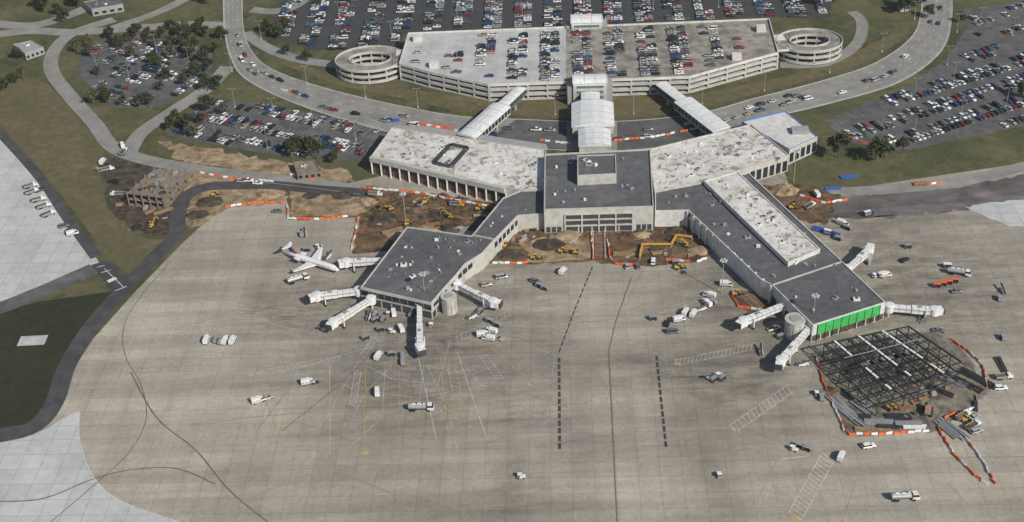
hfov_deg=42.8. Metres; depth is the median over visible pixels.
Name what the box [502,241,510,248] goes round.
wheel loader
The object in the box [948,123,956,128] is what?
parked car
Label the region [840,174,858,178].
building material stack
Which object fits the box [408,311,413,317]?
baggage cart
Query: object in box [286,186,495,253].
excavated soil
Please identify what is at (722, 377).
baggage cart
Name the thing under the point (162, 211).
building material stack
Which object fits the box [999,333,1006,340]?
baggage cart
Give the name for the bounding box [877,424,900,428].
building material stack
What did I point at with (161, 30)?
broadleaf tree
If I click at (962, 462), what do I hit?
construction barrier
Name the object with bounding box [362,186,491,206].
construction barrier
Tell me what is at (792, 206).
wheel loader
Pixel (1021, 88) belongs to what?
broadleaf tree
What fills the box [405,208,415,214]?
dirt mound
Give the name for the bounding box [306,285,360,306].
jet bridge
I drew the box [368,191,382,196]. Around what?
dump truck
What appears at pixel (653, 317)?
baggage cart
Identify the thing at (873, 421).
building material stack
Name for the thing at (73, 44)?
broadleaf tree
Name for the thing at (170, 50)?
broadleaf tree
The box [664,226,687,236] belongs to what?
dirt mound
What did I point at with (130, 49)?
broadleaf tree
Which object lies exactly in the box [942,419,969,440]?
building material stack
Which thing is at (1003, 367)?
building material stack
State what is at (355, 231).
construction barrier
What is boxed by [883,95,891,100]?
parked car
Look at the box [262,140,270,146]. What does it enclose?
parked car
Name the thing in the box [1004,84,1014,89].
parked car
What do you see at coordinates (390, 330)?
baggage tug
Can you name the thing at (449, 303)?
stair tower
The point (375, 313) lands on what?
baggage cart
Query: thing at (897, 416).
building material stack
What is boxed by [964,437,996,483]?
construction barrier
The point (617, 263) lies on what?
construction barrier
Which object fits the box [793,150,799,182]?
flood light mast
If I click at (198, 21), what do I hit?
broadleaf tree
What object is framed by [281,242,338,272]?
regional jet airplane
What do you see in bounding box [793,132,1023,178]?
grass verge
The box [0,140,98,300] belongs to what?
taxiway pavement
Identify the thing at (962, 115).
parked car
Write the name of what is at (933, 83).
parked car
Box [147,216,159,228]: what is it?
excavator
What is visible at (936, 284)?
baggage cart
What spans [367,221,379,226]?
dirt mound
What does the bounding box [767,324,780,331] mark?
ramp car
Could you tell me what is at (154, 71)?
parked car
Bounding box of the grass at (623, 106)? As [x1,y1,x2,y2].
[262,20,913,118]
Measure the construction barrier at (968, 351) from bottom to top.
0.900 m
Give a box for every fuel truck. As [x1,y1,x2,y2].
[286,272,309,284]
[408,402,433,411]
[890,491,920,501]
[947,267,971,276]
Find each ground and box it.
[0,0,1023,428]
[158,141,352,181]
[813,331,990,435]
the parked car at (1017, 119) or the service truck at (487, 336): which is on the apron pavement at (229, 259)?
the service truck at (487, 336)
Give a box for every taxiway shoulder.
[0,127,100,258]
[0,264,97,313]
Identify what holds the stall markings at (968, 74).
on the parking lot pavement at (849, 119)
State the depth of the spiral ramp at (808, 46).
700.78 m
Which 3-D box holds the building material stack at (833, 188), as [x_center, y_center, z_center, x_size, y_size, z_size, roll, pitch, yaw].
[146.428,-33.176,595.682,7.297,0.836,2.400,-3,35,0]
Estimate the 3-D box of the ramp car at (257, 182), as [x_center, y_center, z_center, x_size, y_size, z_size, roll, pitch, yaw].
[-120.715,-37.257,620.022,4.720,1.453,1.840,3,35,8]
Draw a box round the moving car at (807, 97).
[803,95,812,100]
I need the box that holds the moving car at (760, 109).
[754,107,765,111]
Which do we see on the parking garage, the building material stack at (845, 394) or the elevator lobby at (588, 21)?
the elevator lobby at (588, 21)
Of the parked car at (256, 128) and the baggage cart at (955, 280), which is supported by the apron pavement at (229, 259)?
the baggage cart at (955, 280)
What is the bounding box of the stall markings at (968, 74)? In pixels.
[831,9,1022,144]
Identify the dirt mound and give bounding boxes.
[186,210,209,219]
[195,196,223,206]
[256,191,279,199]
[302,192,319,198]
[331,190,352,199]
[353,197,378,205]
[367,212,397,224]
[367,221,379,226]
[385,229,403,240]
[390,192,403,197]
[392,199,406,203]
[398,205,411,210]
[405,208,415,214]
[415,225,440,230]
[423,198,437,202]
[429,209,441,213]
[430,212,437,217]
[435,194,449,198]
[438,223,460,232]
[456,210,475,216]
[467,225,478,230]
[468,206,476,210]
[472,214,483,219]
[496,248,523,258]
[532,238,566,250]
[554,230,582,239]
[622,232,630,235]
[634,231,651,238]
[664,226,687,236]
[686,246,712,255]
[768,184,799,196]
[788,200,813,209]
[823,386,840,395]
[920,359,947,371]
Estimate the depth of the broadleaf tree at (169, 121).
662.32 m
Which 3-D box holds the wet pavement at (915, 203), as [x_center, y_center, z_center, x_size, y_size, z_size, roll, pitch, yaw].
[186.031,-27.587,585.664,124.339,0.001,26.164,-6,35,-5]
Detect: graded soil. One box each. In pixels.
[167,169,285,227]
[288,191,366,217]
[522,236,592,263]
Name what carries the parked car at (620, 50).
on the parking garage
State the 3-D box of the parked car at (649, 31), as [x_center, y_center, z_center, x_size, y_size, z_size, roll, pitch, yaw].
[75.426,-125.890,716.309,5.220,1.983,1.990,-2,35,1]
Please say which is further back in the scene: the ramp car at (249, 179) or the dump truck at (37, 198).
the ramp car at (249, 179)
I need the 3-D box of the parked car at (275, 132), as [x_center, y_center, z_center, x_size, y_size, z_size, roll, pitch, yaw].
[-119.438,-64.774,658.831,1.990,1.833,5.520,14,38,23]
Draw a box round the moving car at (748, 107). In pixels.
[744,105,753,109]
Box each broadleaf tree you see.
[0,78,9,90]
[5,73,18,83]
[10,46,23,59]
[14,66,24,79]
[36,0,48,12]
[50,2,62,10]
[57,8,69,22]
[69,0,80,7]
[69,38,80,51]
[79,41,91,56]
[83,33,92,46]
[84,89,98,104]
[91,64,100,76]
[98,80,106,88]
[98,87,112,102]
[103,25,113,36]
[112,34,125,47]
[116,93,126,105]
[123,44,135,55]
[125,33,131,39]
[126,21,141,39]
[132,93,142,107]
[139,92,153,107]
[142,26,150,35]
[145,50,158,59]
[147,33,160,43]
[147,55,162,67]
[154,77,164,90]
[155,25,165,39]
[159,67,169,81]
[163,18,175,29]
[164,34,174,43]
[165,42,176,58]
[165,115,175,129]
[169,108,179,122]
[172,22,182,33]
[174,34,183,42]
[177,72,186,82]
[178,110,194,128]
[179,37,190,50]
[181,17,188,26]
[182,24,194,35]
[183,43,194,57]
[187,59,201,76]
[187,122,199,134]
[189,35,198,46]
[192,16,204,32]
[195,112,205,124]
[196,43,211,57]
[197,94,215,112]
[198,25,208,37]
[198,75,212,90]
[201,57,214,71]
[208,41,218,54]
[208,74,222,90]
[214,25,228,39]
[217,98,228,111]
[259,18,274,33]
[269,22,283,38]
[277,16,289,29]
[281,43,289,54]
[282,137,297,156]
[283,136,304,156]
[297,135,311,154]
[301,49,312,61]
[304,138,326,158]
[328,148,338,161]
[826,129,852,157]
[865,135,891,160]
[895,136,909,153]
[897,0,913,13]
[910,0,922,11]
[923,4,934,17]
[958,12,965,20]
[1016,82,1023,97]
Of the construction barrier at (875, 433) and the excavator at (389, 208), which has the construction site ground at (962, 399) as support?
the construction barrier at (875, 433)
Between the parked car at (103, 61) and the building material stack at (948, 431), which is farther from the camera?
the parked car at (103, 61)
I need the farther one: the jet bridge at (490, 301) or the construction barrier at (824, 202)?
the construction barrier at (824, 202)
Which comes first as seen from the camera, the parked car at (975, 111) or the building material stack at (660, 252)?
the building material stack at (660, 252)
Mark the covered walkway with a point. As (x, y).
(672, 241)
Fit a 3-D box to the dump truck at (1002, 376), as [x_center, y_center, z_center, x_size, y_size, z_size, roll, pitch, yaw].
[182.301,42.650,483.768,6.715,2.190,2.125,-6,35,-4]
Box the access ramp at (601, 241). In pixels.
[593,231,605,259]
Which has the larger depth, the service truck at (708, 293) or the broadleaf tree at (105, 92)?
the broadleaf tree at (105, 92)
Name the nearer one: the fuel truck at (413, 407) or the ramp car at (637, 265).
the fuel truck at (413, 407)
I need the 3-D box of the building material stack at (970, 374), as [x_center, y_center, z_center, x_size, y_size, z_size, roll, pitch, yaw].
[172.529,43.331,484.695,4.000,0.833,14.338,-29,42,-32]
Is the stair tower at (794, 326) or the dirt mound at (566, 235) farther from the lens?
the dirt mound at (566, 235)
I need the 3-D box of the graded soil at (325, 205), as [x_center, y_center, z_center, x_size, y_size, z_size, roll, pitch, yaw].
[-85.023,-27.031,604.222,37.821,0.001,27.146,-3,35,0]
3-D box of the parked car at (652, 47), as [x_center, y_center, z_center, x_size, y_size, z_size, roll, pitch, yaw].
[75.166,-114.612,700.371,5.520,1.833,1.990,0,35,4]
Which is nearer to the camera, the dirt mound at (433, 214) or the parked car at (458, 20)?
the dirt mound at (433, 214)
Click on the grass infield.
(27, 372)
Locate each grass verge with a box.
[0,77,162,273]
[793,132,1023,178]
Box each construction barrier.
[196,170,273,181]
[225,201,285,206]
[286,204,347,219]
[351,215,357,248]
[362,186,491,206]
[410,120,451,128]
[418,122,460,130]
[492,261,527,263]
[540,139,569,143]
[590,230,592,259]
[606,236,634,265]
[614,127,696,140]
[666,257,706,262]
[731,295,771,310]
[800,194,847,203]
[816,356,928,435]
[839,132,866,143]
[915,182,941,184]
[937,425,987,484]
[944,407,973,417]
[949,338,987,387]
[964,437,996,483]
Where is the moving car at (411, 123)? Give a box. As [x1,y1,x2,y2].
[409,121,418,125]
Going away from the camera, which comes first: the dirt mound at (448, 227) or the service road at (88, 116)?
the dirt mound at (448, 227)
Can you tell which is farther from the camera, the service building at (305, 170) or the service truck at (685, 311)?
the service building at (305, 170)
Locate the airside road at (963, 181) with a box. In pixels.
[822,162,1023,195]
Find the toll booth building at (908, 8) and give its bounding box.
[897,3,910,11]
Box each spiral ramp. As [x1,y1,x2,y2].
[335,45,402,84]
[774,28,842,64]
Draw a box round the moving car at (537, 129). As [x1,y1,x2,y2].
[530,127,541,131]
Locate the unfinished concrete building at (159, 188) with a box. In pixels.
[126,167,188,209]
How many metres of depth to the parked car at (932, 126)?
636.86 m
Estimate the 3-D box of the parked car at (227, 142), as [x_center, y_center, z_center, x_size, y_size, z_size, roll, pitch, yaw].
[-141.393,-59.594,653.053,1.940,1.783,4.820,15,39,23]
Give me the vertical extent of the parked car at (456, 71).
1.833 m
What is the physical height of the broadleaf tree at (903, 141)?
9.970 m
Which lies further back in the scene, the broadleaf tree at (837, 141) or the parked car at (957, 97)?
the parked car at (957, 97)
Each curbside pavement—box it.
[493,118,566,150]
[617,116,704,149]
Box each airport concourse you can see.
[361,187,544,319]
[655,171,884,341]
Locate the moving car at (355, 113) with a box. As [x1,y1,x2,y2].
[351,111,360,115]
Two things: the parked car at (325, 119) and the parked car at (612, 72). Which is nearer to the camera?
the parked car at (325, 119)
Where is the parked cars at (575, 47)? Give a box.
[413,25,752,78]
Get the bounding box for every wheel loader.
[210,190,221,196]
[404,219,413,225]
[475,204,486,210]
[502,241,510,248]
[530,253,542,259]
[558,247,569,253]
[674,263,686,269]
[732,289,743,296]
[789,203,799,209]
[886,403,899,410]
[961,414,974,422]
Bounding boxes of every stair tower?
[440,291,457,315]
[784,312,805,340]
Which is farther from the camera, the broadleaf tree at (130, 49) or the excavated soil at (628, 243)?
the broadleaf tree at (130, 49)
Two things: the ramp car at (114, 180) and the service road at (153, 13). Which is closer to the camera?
the ramp car at (114, 180)
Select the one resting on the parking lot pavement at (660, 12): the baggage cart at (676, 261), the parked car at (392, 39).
the parked car at (392, 39)
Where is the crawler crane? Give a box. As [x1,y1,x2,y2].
[922,376,933,416]
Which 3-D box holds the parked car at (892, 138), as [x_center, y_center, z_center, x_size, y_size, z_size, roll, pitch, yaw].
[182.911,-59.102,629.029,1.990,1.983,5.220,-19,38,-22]
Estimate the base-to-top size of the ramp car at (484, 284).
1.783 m
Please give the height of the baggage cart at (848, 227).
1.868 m
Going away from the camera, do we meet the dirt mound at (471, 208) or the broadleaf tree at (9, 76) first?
the dirt mound at (471, 208)
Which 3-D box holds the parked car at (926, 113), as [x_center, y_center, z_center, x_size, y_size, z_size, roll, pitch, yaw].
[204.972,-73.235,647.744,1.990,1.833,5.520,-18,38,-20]
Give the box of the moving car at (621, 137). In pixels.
[614,135,624,139]
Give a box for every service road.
[0,5,86,28]
[0,21,229,36]
[43,17,366,194]
[110,0,187,29]
[124,66,233,154]
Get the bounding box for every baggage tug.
[388,327,395,333]
[517,472,525,478]
[716,471,721,478]
[789,444,798,452]
[814,390,818,396]
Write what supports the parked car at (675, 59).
on the parking garage
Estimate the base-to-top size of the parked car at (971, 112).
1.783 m
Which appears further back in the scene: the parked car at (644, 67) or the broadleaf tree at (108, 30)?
the broadleaf tree at (108, 30)
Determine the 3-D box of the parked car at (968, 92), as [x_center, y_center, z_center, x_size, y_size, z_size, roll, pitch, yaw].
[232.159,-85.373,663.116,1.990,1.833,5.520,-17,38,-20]
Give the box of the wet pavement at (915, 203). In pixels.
[825,174,1023,219]
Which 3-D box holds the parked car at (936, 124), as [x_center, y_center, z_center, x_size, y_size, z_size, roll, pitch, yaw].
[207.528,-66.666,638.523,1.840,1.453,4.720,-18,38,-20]
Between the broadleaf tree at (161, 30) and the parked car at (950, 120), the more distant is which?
the broadleaf tree at (161, 30)
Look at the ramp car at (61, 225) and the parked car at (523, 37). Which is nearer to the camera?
the ramp car at (61, 225)
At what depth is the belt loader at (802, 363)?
494.38 m
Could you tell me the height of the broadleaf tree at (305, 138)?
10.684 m
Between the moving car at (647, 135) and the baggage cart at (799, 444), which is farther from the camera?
the moving car at (647, 135)
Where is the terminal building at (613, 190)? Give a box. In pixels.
[369,111,817,232]
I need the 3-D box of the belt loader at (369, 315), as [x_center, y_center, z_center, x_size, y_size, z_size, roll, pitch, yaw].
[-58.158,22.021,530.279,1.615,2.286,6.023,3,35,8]
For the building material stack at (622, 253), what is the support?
on the excavated soil at (628, 243)
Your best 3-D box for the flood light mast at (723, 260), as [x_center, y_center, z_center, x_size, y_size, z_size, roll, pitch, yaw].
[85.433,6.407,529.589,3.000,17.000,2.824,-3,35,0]
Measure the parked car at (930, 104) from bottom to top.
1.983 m
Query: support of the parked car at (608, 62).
on the parking garage
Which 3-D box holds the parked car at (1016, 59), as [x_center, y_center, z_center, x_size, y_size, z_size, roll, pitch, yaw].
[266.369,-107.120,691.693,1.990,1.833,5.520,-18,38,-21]
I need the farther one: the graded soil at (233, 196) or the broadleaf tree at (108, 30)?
the broadleaf tree at (108, 30)
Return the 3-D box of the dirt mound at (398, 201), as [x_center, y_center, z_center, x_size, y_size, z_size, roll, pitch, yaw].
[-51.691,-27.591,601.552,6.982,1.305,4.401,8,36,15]
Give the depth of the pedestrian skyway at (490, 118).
650.38 m
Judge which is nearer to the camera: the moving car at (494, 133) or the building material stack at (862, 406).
the building material stack at (862, 406)
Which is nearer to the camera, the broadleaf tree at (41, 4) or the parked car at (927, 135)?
the parked car at (927, 135)
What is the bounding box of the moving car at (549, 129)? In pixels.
[544,127,555,131]
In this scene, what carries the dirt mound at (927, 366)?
on the construction site ground at (962, 399)
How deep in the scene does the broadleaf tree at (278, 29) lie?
748.09 m
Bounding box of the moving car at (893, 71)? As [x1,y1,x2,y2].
[889,68,897,73]
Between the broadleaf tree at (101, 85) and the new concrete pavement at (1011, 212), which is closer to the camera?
the new concrete pavement at (1011, 212)
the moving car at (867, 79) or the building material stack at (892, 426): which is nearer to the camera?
the building material stack at (892, 426)
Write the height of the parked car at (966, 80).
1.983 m
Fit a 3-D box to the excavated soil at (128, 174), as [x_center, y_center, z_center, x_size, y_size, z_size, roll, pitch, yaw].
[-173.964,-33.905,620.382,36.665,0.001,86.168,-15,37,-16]
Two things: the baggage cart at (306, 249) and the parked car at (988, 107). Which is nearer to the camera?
the baggage cart at (306, 249)
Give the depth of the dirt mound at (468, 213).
590.12 m
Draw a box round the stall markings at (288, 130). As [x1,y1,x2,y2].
[180,104,381,155]
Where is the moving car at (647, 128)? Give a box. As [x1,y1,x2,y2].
[644,127,653,130]
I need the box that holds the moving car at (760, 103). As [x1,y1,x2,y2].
[756,101,765,105]
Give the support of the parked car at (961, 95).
on the parking lot pavement at (849, 119)
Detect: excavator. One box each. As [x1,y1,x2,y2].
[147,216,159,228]
[379,205,394,211]
[420,195,434,204]
[440,210,454,218]
[563,245,578,254]
[676,238,691,247]
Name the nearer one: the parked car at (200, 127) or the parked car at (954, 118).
the parked car at (954, 118)
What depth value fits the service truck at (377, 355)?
507.34 m
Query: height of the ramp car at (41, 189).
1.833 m
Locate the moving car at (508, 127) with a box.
[503,125,513,129]
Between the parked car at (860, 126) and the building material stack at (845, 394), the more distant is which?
the parked car at (860, 126)
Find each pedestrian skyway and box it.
[457,86,525,138]
[571,91,614,151]
[655,81,730,134]
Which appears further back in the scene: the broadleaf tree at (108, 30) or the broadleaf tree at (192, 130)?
the broadleaf tree at (108, 30)
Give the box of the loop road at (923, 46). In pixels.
[223,0,952,150]
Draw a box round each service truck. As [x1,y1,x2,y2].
[66,229,78,236]
[98,157,106,164]
[202,334,209,344]
[220,335,229,344]
[228,335,236,344]
[250,395,265,404]
[300,377,314,385]
[373,350,382,360]
[374,386,379,396]
[391,308,396,317]
[397,323,404,332]
[476,329,489,337]
[481,333,494,341]
[485,326,497,334]
[558,266,566,274]
[672,314,685,322]
[681,307,689,316]
[689,308,697,317]
[701,298,712,306]
[703,290,715,297]
[720,279,732,286]
[813,189,820,197]
[823,228,835,236]
[836,217,848,224]
[837,450,845,461]
[863,209,874,216]
[879,270,891,277]
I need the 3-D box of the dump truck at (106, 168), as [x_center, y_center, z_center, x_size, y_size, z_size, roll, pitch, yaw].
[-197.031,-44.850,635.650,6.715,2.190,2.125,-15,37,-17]
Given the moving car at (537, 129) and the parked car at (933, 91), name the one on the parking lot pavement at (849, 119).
the parked car at (933, 91)
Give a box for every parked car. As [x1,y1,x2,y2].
[100,59,108,64]
[109,48,117,52]
[114,84,123,88]
[149,68,157,73]
[193,107,201,112]
[197,125,203,131]
[213,129,221,135]
[217,118,225,123]
[224,114,232,119]
[225,139,233,144]
[226,120,234,125]
[237,104,244,109]
[239,136,248,141]
[242,117,249,123]
[249,137,257,143]
[253,126,260,131]
[259,121,266,126]
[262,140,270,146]
[271,130,279,135]
[280,113,288,118]
[294,116,302,121]
[307,42,315,46]
[322,116,330,121]
[328,135,335,141]
[331,142,338,148]
[339,35,347,38]
[340,120,348,125]
[341,145,348,151]
[356,141,363,148]
[358,129,365,135]
[359,149,367,155]
[390,37,399,41]
[425,12,433,15]
[451,69,461,73]
[454,19,462,22]
[475,61,485,65]
[476,52,485,56]
[476,57,484,60]
[485,73,493,76]
[507,75,517,78]
[508,63,516,66]
[518,35,527,39]
[518,48,527,52]
[518,53,526,57]
[518,72,526,76]
[541,76,549,80]
[544,14,552,18]
[550,32,559,35]
[550,41,559,44]
[550,59,560,63]
[573,54,582,58]
[573,58,582,62]
[584,61,592,64]
[605,46,613,50]
[605,50,614,54]
[606,60,615,64]
[608,70,616,73]
[614,48,624,52]
[636,34,644,38]
[640,66,649,69]
[645,29,653,33]
[647,45,656,49]
[649,59,658,62]
[650,63,659,66]
[668,37,677,41]
[672,58,681,61]
[682,58,691,61]
[683,62,692,66]
[706,62,716,66]
[708,25,716,29]
[735,45,744,48]
[757,10,765,13]
[850,132,858,138]
[855,132,862,137]
[856,123,864,130]
[861,122,869,128]
[867,128,876,132]
[876,124,885,130]
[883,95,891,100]
[885,122,894,127]
[887,115,895,120]
[887,134,895,141]
[890,100,898,105]
[891,93,900,98]
[899,117,907,123]
[905,108,912,114]
[905,130,914,135]
[908,137,916,141]
[909,107,917,112]
[910,128,918,134]
[915,91,924,97]
[916,112,924,117]
[917,134,926,139]
[920,111,929,116]
[922,132,930,137]
[926,101,935,107]
[926,131,935,135]
[927,123,936,128]
[928,88,936,93]
[929,108,937,113]
[930,80,937,85]
[932,122,940,127]
[937,84,945,90]
[938,78,946,83]
[938,106,946,110]
[939,97,948,103]
[942,103,950,109]
[944,82,953,88]
[945,118,953,123]
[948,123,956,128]
[949,116,958,121]
[950,102,959,106]
[952,94,960,99]
[955,73,962,78]
[956,92,964,98]
[956,120,966,126]
[958,112,966,118]
[961,77,970,82]
[964,90,973,95]
[966,69,975,75]
[967,57,976,61]
[967,95,976,101]
[967,109,975,115]
[968,15,976,20]
[968,89,977,94]
[971,108,979,114]
[974,116,983,120]
[976,86,986,91]
[983,104,992,110]
[983,113,991,117]
[989,69,998,74]
[991,101,1001,107]
[991,110,1000,114]
[992,43,1000,48]
[996,86,1005,91]
[999,107,1008,112]
[999,122,1008,127]
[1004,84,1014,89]
[1005,76,1014,82]
[1007,119,1016,124]
[1008,96,1017,102]
[1010,56,1019,61]
[1012,116,1021,122]
[1014,55,1023,60]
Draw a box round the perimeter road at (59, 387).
[0,181,367,441]
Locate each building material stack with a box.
[153,207,172,215]
[293,206,306,211]
[381,227,402,234]
[384,118,399,122]
[422,222,439,225]
[613,251,634,255]
[651,249,666,254]
[812,225,840,235]
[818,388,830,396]
[825,186,840,190]
[826,394,857,419]
[834,402,868,429]
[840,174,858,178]
[840,388,860,404]
[850,398,875,413]
[854,426,889,432]
[864,418,893,425]
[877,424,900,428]
[885,413,912,420]
[891,404,913,409]
[894,421,921,424]
[902,424,926,429]
[910,395,929,404]
[913,181,928,185]
[926,384,954,397]
[933,417,960,439]
[939,375,966,387]
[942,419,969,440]
[950,375,983,393]
[958,366,994,388]
[995,356,1007,372]
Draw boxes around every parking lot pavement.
[77,31,211,106]
[167,98,387,161]
[269,0,833,49]
[824,1,1023,149]
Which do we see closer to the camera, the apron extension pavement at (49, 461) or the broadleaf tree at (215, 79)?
the apron extension pavement at (49, 461)
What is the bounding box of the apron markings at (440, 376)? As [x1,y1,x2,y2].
[0,222,1023,521]
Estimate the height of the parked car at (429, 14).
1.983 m
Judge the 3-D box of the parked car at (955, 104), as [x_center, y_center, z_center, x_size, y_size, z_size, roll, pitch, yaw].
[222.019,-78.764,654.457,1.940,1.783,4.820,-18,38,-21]
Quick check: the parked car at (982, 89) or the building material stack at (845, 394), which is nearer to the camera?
the building material stack at (845, 394)
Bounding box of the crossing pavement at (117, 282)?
[92,261,132,296]
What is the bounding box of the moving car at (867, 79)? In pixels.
[864,77,870,82]
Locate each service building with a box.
[13,40,44,59]
[84,0,123,16]
[293,160,321,180]
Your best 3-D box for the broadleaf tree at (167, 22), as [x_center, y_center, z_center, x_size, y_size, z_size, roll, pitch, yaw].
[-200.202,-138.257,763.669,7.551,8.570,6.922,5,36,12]
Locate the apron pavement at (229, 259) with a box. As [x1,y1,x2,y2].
[5,165,1023,521]
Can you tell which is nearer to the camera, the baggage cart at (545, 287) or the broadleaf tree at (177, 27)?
the baggage cart at (545, 287)
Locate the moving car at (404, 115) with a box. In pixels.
[400,113,408,117]
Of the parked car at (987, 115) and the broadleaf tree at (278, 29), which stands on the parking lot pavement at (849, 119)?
the parked car at (987, 115)
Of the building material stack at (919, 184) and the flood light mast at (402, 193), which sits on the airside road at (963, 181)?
the building material stack at (919, 184)
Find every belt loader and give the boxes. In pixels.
[324,250,332,259]
[366,309,371,320]
[466,310,479,319]
[696,303,708,311]
[704,374,715,380]
[758,343,762,354]
[796,359,811,366]
[999,283,1005,293]
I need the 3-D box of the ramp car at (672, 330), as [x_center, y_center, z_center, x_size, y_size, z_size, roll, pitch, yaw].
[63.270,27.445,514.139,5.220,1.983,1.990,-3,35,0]
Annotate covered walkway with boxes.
[639,234,692,258]
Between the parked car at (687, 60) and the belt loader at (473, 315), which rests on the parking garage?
the parked car at (687, 60)
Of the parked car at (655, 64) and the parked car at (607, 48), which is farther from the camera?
the parked car at (607, 48)
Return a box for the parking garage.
[399,18,778,100]
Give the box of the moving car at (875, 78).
[871,76,879,81]
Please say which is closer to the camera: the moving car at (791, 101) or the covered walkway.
the covered walkway
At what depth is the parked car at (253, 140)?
651.82 m
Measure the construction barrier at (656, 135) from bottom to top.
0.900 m
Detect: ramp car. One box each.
[34,187,45,192]
[58,223,68,228]
[108,178,119,183]
[131,224,141,229]
[236,178,245,182]
[243,177,253,181]
[252,180,262,184]
[264,394,273,400]
[272,208,282,212]
[480,281,492,287]
[495,273,507,279]
[495,335,503,340]
[529,277,540,282]
[624,262,629,268]
[635,262,640,269]
[651,257,655,264]
[664,319,670,326]
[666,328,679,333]
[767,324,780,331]
[861,442,875,449]
[899,257,909,262]
[932,327,944,332]
[951,288,962,293]
[969,427,983,434]
[970,413,980,420]
[994,384,1007,390]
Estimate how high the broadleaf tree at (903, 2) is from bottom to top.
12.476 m
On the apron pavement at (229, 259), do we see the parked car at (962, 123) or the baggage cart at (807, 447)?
the baggage cart at (807, 447)
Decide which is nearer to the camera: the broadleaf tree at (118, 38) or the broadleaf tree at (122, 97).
the broadleaf tree at (122, 97)
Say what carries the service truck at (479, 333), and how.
on the apron pavement at (229, 259)
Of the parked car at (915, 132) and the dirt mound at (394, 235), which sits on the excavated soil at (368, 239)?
the dirt mound at (394, 235)
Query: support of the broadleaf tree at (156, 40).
on the parking lot pavement at (161, 98)
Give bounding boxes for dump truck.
[23,181,37,188]
[24,187,38,194]
[30,195,45,202]
[36,201,50,209]
[40,209,55,217]
[100,165,113,172]
[110,191,123,196]
[119,147,127,155]
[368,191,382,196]
[449,201,463,206]
[804,201,815,209]
[955,409,971,421]
[965,419,981,429]
[995,372,1013,380]
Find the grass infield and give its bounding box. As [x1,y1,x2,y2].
[0,292,110,427]
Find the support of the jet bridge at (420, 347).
on the apron pavement at (229, 259)
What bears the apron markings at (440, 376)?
on the apron pavement at (229, 259)
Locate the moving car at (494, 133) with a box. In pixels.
[488,131,498,135]
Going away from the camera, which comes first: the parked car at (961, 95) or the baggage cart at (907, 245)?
the baggage cart at (907, 245)
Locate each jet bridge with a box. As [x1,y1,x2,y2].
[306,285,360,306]
[325,294,375,330]
[336,256,383,272]
[412,304,426,356]
[453,279,502,309]
[734,300,786,329]
[774,323,810,370]
[846,242,874,269]
[884,301,945,323]
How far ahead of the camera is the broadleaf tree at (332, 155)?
629.81 m
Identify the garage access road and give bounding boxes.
[239,30,335,67]
[249,0,308,13]
[780,10,868,67]
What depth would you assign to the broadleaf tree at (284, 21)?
754.52 m
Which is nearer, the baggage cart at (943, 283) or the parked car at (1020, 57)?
the baggage cart at (943, 283)
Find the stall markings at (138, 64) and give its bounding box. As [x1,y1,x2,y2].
[84,42,209,104]
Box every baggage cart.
[212,336,218,343]
[303,246,309,251]
[311,377,318,384]
[361,333,370,340]
[371,316,378,322]
[372,310,378,317]
[376,325,383,331]
[380,315,385,322]
[387,350,397,356]
[400,358,404,365]
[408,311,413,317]
[477,307,482,314]
[486,317,493,323]
[493,320,501,327]
[535,282,542,288]
[541,284,548,290]
[649,315,658,320]
[672,259,679,264]
[709,297,716,304]
[710,375,717,382]
[718,373,726,381]
[776,332,784,339]
[795,441,804,448]
[802,444,811,452]
[819,393,823,400]
[834,235,841,240]
[844,224,851,230]
[904,243,911,248]
[933,282,942,287]
[939,280,946,286]
[943,262,951,267]
[945,279,952,284]
[951,277,958,282]
[997,294,1002,301]
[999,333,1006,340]
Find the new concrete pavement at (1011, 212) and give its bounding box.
[965,200,1023,225]
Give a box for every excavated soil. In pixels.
[97,156,184,236]
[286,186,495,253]
[489,223,713,266]
[730,291,773,311]
[761,184,840,224]
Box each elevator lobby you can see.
[566,13,606,29]
[567,73,611,104]
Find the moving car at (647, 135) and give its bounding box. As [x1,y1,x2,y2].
[643,133,652,138]
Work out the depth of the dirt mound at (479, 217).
587.63 m
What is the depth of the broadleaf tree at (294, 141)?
634.36 m
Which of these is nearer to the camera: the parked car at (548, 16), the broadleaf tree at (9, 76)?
the broadleaf tree at (9, 76)
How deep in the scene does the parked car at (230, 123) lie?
668.42 m
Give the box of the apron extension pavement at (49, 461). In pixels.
[0,410,176,521]
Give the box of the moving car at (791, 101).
[785,99,795,102]
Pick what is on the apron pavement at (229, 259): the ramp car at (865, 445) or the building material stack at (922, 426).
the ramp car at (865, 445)
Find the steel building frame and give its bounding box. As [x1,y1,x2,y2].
[822,326,965,416]
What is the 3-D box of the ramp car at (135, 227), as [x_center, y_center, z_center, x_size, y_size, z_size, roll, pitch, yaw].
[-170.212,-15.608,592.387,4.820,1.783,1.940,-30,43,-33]
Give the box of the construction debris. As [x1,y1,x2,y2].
[115,195,985,424]
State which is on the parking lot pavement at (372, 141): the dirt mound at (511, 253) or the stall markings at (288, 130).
the stall markings at (288, 130)
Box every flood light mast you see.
[399,192,405,221]
[419,271,425,290]
[720,258,727,293]
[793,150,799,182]
[812,293,819,313]
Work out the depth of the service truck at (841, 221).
570.44 m
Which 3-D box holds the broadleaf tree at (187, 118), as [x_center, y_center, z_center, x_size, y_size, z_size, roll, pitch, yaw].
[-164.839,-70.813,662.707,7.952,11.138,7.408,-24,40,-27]
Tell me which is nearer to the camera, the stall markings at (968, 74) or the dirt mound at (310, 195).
the dirt mound at (310, 195)
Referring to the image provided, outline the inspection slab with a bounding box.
[17,335,47,345]

